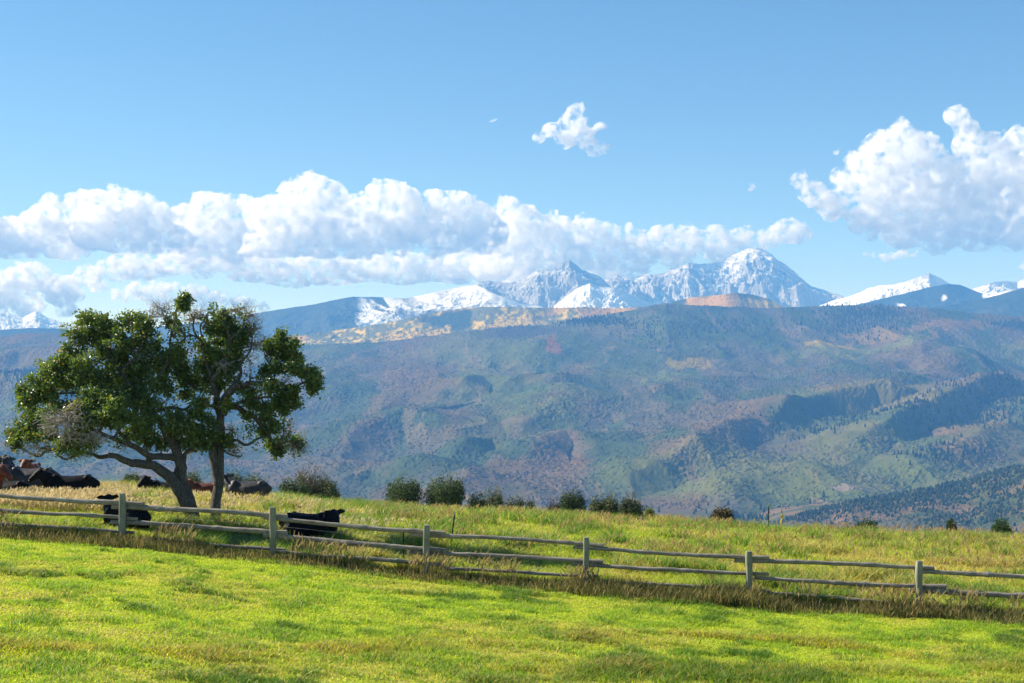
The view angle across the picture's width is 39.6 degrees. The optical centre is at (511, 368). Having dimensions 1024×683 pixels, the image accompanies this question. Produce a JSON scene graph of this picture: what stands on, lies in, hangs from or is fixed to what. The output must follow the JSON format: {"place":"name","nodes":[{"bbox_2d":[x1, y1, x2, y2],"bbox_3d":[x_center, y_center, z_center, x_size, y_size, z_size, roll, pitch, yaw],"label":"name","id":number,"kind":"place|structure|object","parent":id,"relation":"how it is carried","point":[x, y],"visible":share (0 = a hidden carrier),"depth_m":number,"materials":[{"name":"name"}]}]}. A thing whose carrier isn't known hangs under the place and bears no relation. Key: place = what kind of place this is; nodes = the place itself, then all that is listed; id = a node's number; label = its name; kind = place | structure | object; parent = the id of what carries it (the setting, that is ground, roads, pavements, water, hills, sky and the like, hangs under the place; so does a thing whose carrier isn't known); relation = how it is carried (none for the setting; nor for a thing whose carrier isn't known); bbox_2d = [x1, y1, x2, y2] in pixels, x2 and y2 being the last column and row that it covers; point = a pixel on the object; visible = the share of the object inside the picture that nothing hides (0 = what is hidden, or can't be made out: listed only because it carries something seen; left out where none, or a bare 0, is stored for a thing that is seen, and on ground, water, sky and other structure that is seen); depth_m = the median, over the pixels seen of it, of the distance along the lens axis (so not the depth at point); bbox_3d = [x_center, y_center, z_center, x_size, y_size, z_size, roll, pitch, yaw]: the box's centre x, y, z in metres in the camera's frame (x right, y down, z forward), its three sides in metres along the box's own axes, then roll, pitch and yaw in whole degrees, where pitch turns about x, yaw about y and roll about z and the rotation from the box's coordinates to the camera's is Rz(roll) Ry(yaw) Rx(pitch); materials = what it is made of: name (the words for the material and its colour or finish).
{"place":"outdoors","nodes":[
{"label":"outdoors","id":0,"kind":"place"},
{"bbox_2d":[0,310,127,331],"bbox_3d":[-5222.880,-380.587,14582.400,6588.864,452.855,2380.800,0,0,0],"label":"mountain","id":1,"kind":"structure","parent":0,"point":[35,319],"depth_m":14623.61,"materials":[{"name":"white snow"}]},
{"bbox_2d":[0,485,134,512],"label":"grass","id":2,"kind":"structure","parent":0,"point":[86,492],"depth_m":43.14,"materials":[{"name":"green plant"}]},
{"bbox_2d":[0,328,196,340],"bbox_3d":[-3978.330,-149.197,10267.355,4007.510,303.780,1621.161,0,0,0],"label":"hill","id":3,"kind":"structure","parent":0,"point":[24,330],"depth_m":10369.02,"materials":[{"name":"blue"}]},
{"bbox_2d":[3,481,469,533],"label":"grass","id":4,"kind":"structure","parent":0,"point":[230,495],"depth_m":46.67,"materials":[{"name":"green plant"}]},
{"bbox_2d":[126,286,542,340],"bbox_3d":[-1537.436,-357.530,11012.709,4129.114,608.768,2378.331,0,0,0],"label":"mountain","id":5,"kind":"structure","parent":0,"point":[345,313],"depth_m":11091.08,"materials":[{"name":"white snow"}]},
{"bbox_2d":[0,303,1023,533],"bbox_3d":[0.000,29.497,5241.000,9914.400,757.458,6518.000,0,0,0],"label":"hill","id":6,"kind":"structure","parent":0,"point":[830,400],"depth_m":4853.90,"materials":[{"name":"green plant"}]},
{"bbox_2d":[0,303,1023,527],"bbox_3d":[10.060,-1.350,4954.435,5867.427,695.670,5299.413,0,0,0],"label":"scrub oak brush","id":7,"kind":"object","parent":6,"relation":"on","point":[485,457],"visible":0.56,"depth_m":4738.79,"materials":[{"name":"green plant"}]},
{"bbox_2d":[0,302,1023,524],"bbox_3d":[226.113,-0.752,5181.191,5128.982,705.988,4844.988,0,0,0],"label":"conifer forest","id":8,"kind":"object","parent":6,"relation":"on","point":[883,315],"visible":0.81,"depth_m":4994.13,"materials":[{"name":"green plant"}]},
{"bbox_2d":[454,307,949,402],"bbox_3d":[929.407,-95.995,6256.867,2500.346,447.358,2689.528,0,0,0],"label":"aspen grove","id":9,"kind":"object","parent":6,"relation":"on","point":[519,331],"visible":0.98,"depth_m":6828.19,"materials":[{"name":"green plant"}]},
{"bbox_2d":[0,503,1023,682],"bbox_3d":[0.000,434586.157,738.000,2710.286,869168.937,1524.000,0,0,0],"label":"pasture","id":10,"kind":"structure","parent":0,"point":[299,617],"depth_m":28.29,"materials":[{"name":"green plant"}]},
{"bbox_2d":[0,464,12,489],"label":"cow","id":11,"kind":"object","parent":10,"relation":"on","point":[5,472],"visible":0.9,"depth_m":45.31},
{"bbox_2d":[0,455,14,465],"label":"cow","id":12,"kind":"object","parent":10,"relation":"on","point":[3,456],"visible":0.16,"depth_m":51.25},
{"bbox_2d":[2,480,31,488],"bbox_3d":[-16.544,3.863,46.315,1.946,0.892,0.984,0,0,8],"label":"cow","id":13,"kind":"object","parent":10,"relation":"on","point":[14,484],"visible":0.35,"depth_m":46.05},
{"bbox_2d":[0,457,58,487],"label":"cow","id":14,"kind":"object","parent":10,"relation":"on","point":[18,473],"visible":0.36,"depth_m":48.70},
{"bbox_2d":[18,459,40,468],"bbox_3d":[-18.041,3.826,53.360,1.069,0.970,2.160,0,0,-10],"label":"cow","id":15,"kind":"object","parent":10,"relation":"on","point":[27,464],"visible":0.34,"depth_m":52.65},
{"bbox_2d":[28,467,99,489],"bbox_3d":[-14.599,3.725,46.481,2.225,1.009,1.112,0,0,-8],"label":"cow","id":16,"kind":"object","parent":10,"relation":"on","point":[45,477],"visible":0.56,"depth_m":46.20},
{"bbox_2d":[0,289,199,519],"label":"oak tree","id":17,"kind":"object","parent":10,"relation":"on","point":[125,384],"visible":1,"depth_m":39.63,"materials":[{"name":"green plant"}]},
{"bbox_2d":[96,494,150,529],"bbox_3d":[-10.456,3.889,38.246,1.923,0.943,0.984,0,0,28],"label":"cow","id":18,"kind":"object","parent":10,"relation":"on","point":[143,515],"visible":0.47,"depth_m":37.89},
{"bbox_2d":[122,472,140,482],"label":"shrub","id":19,"kind":"object","parent":10,"relation":"on","point":[131,477],"visible":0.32,"depth_m":58.83,"materials":[{"name":"green plant"}]},
{"bbox_2d":[137,475,191,491],"bbox_3d":[-12.287,4.231,50.485,1.851,0.922,1.041,0,0,-4],"label":"cow","id":20,"kind":"object","parent":10,"relation":"on","point":[146,480],"visible":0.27,"depth_m":50.21},
{"bbox_2d":[187,471,200,482],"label":"shrub","id":21,"kind":"object","parent":10,"relation":"on","point":[193,477],"visible":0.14,"depth_m":62.93,"materials":[{"name":"green plant"}]},
{"bbox_2d":[187,478,212,494],"bbox_3d":[-11.350,4.335,51.993,1.512,0.679,0.748,0,0,-4],"label":"cow","id":22,"kind":"object","parent":10,"relation":"on","point":[198,486],"visible":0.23,"depth_m":51.79},
{"bbox_2d":[224,469,243,487],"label":"shrub","id":23,"kind":"object","parent":10,"relation":"on","point":[237,477],"visible":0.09,"depth_m":61.05,"materials":[{"name":"green plant"}]},
{"bbox_2d":[224,473,271,498],"bbox_3d":[-9.567,4.253,51.004,1.952,0.951,1.048,0,0,4],"label":"cow","id":24,"kind":"object","parent":10,"relation":"on","point":[244,487],"visible":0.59,"depth_m":50.74},
{"bbox_2d":[172,298,326,517],"bbox_3d":[-7.571,1.250,40.365,4.777,6.733,2.744,0,0,0],"label":"oak tree","id":25,"kind":"object","parent":10,"relation":"on","point":[219,362],"visible":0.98,"depth_m":40.16,"materials":[{"name":"green plant"}]},
{"bbox_2d":[243,472,261,480],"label":"shrub","id":26,"kind":"object","parent":10,"relation":"on","point":[251,476],"visible":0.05,"depth_m":61.98,"materials":[{"name":"green plant"}]},
{"bbox_2d":[277,475,312,496],"bbox_3d":[-9.488,5.396,61.978,1.442,1.489,1.460,0,0,-30],"label":"shrub","id":27,"kind":"object","parent":10,"relation":"on","point":[289,487],"visible":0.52,"depth_m":61.84,"materials":[{"name":"green plant"}]},
{"bbox_2d":[279,509,344,537],"bbox_3d":[-5.532,4.287,39.385,1.992,0.856,1.069,0,0,15],"label":"cow","id":28,"kind":"object","parent":10,"relation":"on","point":[332,515],"visible":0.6,"depth_m":39.05},
{"bbox_2d":[295,458,330,498],"bbox_3d":[-8.880,5.163,62.968,1.687,2.392,1.859,0,0,28],"label":"shrub","id":29,"kind":"object","parent":10,"relation":"on","point":[310,483],"visible":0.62,"depth_m":62.87,"materials":[{"name":"green plant"}]},
{"bbox_2d":[317,478,340,499],"bbox_3d":[-8.031,5.525,62.461,1.084,1.656,1.250,0,0,0],"label":"shrub","id":30,"kind":"object","parent":10,"relation":"on","point":[329,491],"visible":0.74,"depth_m":62.33,"materials":[{"name":"green plant"}]},
{"bbox_2d":[225,518,544,576],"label":"broadleaf weeds","id":31,"kind":"object","parent":10,"relation":"on","point":[261,537],"visible":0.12,"depth_m":37.62,"materials":[{"name":"green plant"}]},
{"bbox_2d":[383,471,422,504],"bbox_3d":[-4.840,5.598,63.045,1.801,2.106,2.043,0,0,0],"label":"bush","id":32,"kind":"object","parent":10,"relation":"on","point":[407,492],"visible":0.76,"depth_m":62.79,"materials":[{"name":"green plant"}]},
{"bbox_2d":[419,471,465,507],"bbox_3d":[-2.936,5.591,63.058,2.208,2.339,2.081,0,0,-37],"label":"bush","id":33,"kind":"object","parent":10,"relation":"on","point":[449,493],"visible":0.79,"depth_m":62.67,"materials":[{"name":"green plant"}]},
{"bbox_2d":[452,511,455,533],"bbox_3d":[-1.661,4.630,39.496,0.199,1.326,0.052,0,0,0],"label":"metal stake","id":34,"kind":"object","parent":10,"relation":"on","point":[453,521],"visible":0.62,"depth_m":39.50,"materials":[{"name":"green metal"}]},
{"bbox_2d":[466,490,486,509],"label":"bush","id":35,"kind":"object","parent":10,"relation":"on","point":[482,502],"visible":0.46,"depth_m":63.87,"materials":[{"name":"green plant"}]},
{"bbox_2d":[481,484,505,507],"bbox_3d":[-0.927,6.258,64.928,1.311,1.884,1.206,0,0,38],"label":"bush","id":36,"kind":"object","parent":10,"relation":"on","point":[494,500],"visible":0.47,"depth_m":64.94,"materials":[{"name":"green plant"}]},
{"bbox_2d":[0,478,1023,614],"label":"meadow grass","id":37,"kind":"structure","parent":10,"relation":"on","point":[507,524],"depth_m":40.31,"materials":[{"name":"green plant"}]},
{"bbox_2d":[0,493,1023,614],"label":"rail fence","id":38,"kind":"object","parent":10,"relation":"on","point":[273,533],"visible":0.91,"depth_m":34.54,"materials":[{"name":"wood"}]},
{"bbox_2d":[0,521,1023,624],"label":"tall fence grass","id":39,"kind":"structure","parent":10,"relation":"on","point":[735,595],"depth_m":33.56,"materials":[{"name":"green plant"}]},
{"bbox_2d":[0,507,1023,618],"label":"reddish seed stalks","id":40,"kind":"object","parent":10,"relation":"on","point":[581,569],"visible":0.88,"depth_m":33.95,"materials":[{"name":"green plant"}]},
{"bbox_2d":[504,496,525,509],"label":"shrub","id":41,"kind":"object","parent":10,"relation":"on","point":[518,503],"visible":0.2,"depth_m":63.94,"materials":[{"name":"green plant"}]},
{"bbox_2d":[522,498,535,510],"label":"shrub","id":42,"kind":"object","parent":10,"relation":"on","point":[532,503],"visible":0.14,"depth_m":63.90,"materials":[{"name":"green plant"}]},
{"bbox_2d":[546,497,561,512],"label":"shrub","id":43,"kind":"object","parent":10,"relation":"on","point":[552,507],"visible":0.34,"depth_m":60.94,"materials":[{"name":"green plant"}]},
{"bbox_2d":[556,487,589,512],"bbox_3d":[2.664,6.042,61.975,1.586,1.738,1.620,0,0,22],"label":"juniper","id":44,"kind":"object","parent":10,"relation":"on","point":[569,501],"visible":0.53,"depth_m":61.74,"materials":[{"name":"green plant"}]},
{"bbox_2d":[587,493,605,513],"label":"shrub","id":45,"kind":"object","parent":10,"relation":"on","point":[596,505],"visible":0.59,"depth_m":62.87,"materials":[{"name":"green plant"}]},
{"bbox_2d":[601,491,621,516],"bbox_3d":[4.394,6.299,62.989,1.164,1.768,1.280,0,0,0],"label":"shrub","id":46,"kind":"object","parent":10,"relation":"on","point":[609,504],"visible":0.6,"depth_m":62.79,"materials":[{"name":"green plant"}]},
{"bbox_2d":[617,491,646,519],"bbox_3d":[5.228,6.217,61.962,1.277,1.700,1.262,0,0,-27],"label":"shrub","id":47,"kind":"object","parent":10,"relation":"on","point":[630,506],"visible":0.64,"depth_m":61.85,"materials":[{"name":"green plant"}]},
{"bbox_2d":[642,505,654,517],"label":"shrub","id":48,"kind":"object","parent":10,"relation":"on","point":[649,510],"visible":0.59,"depth_m":57.86,"materials":[{"name":"green plant"}]},
{"bbox_2d":[709,505,735,520],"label":"shrub","id":49,"kind":"object","parent":10,"relation":"on","point":[725,513],"visible":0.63,"depth_m":56.84,"materials":[{"name":"green plant"}]},
{"bbox_2d":[854,518,878,530],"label":"shrub","id":50,"kind":"object","parent":10,"relation":"on","point":[870,523],"visible":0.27,"depth_m":56.95,"materials":[{"name":"green plant"}]},
{"bbox_2d":[945,518,957,532],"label":"shrub","id":51,"kind":"object","parent":10,"relation":"on","point":[949,522],"visible":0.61,"depth_m":55.95,"materials":[{"name":"green plant"}]},
{"bbox_2d":[989,516,1014,534],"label":"shrub","id":52,"kind":"object","parent":10,"relation":"on","point":[999,525],"visible":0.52,"depth_m":55.87,"materials":[{"name":"green plant"}]},
{"bbox_2d":[0,0,1023,327],"label":"sky","id":53,"kind":"structure","parent":0,"point":[276,154],"materials":[{"name":"blue"}]},
{"bbox_2d":[250,293,782,344],"bbox_3d":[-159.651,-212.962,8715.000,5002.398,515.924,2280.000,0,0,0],"label":"hill","id":54,"kind":"structure","parent":0,"point":[492,311],"depth_m":8903.23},
{"bbox_2d":[254,292,784,343],"bbox_3d":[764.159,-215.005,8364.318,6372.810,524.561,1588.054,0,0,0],"label":"golden aspen forest","id":55,"kind":"object","parent":54,"relation":"on","point":[421,331],"visible":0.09,"depth_m":8827.11,"materials":[{"name":"plant"}]},
{"bbox_2d":[474,260,610,307],"bbox_3d":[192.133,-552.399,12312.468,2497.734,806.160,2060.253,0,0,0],"label":"mountain","id":56,"kind":"structure","parent":0,"point":[547,288],"depth_m":12306.38,"materials":[{"name":"white snow"}]},
{"bbox_2d":[375,502,758,520],"bbox_3d":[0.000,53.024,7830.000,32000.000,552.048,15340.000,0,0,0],"label":"valley floor","id":57,"kind":"structure","parent":0,"point":[686,513],"depth_m":3191.51,"materials":[{"name":"green plant"}]},
{"bbox_2d":[554,283,654,307],"bbox_3d":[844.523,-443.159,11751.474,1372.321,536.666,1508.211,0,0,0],"label":"mountain","id":58,"kind":"structure","parent":0,"point":[589,295],"depth_m":11728.82,"materials":[{"name":"white snow"}]},
{"bbox_2d":[604,247,844,306],"bbox_3d":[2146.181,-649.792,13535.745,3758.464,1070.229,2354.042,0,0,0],"label":"mountain","id":59,"kind":"structure","parent":0,"point":[756,271],"depth_m":13513.78,"materials":[{"name":"white snow"}]},
{"bbox_2d":[757,464,1023,533],"bbox_3d":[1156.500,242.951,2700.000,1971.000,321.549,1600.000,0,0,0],"label":"hill","id":60,"kind":"structure","parent":0,"point":[792,510],"depth_m":2698.55,"materials":[{"name":"green plant"}]},
{"bbox_2d":[769,463,1023,534],"bbox_3d":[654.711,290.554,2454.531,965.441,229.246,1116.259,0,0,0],"label":"pinyon forest","id":61,"kind":"object","parent":60,"relation":"on","point":[884,502],"visible":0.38,"depth_m":2756.95,"materials":[{"name":"green plant"}]},
{"bbox_2d":[820,273,1023,305],"bbox_3d":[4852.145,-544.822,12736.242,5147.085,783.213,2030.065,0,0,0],"label":"mountain","id":62,"kind":"structure","parent":0,"point":[928,280],"depth_m":12812.57,"materials":[{"name":"white snow"}]},
{"bbox_2d":[857,284,1019,307],"bbox_3d":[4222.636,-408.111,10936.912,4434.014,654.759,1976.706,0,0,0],"label":"mountain","id":63,"kind":"structure","parent":0,"point":[942,295],"depth_m":11168.15,"materials":[{"name":"blue"}]},
{"bbox_2d":[934,288,1023,315],"bbox_3d":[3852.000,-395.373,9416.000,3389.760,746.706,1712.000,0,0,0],"label":"hill","id":64,"kind":"structure","parent":0,"point":[1010,303],"depth_m":9487.73,"materials":[{"name":"blue"}]}
]}

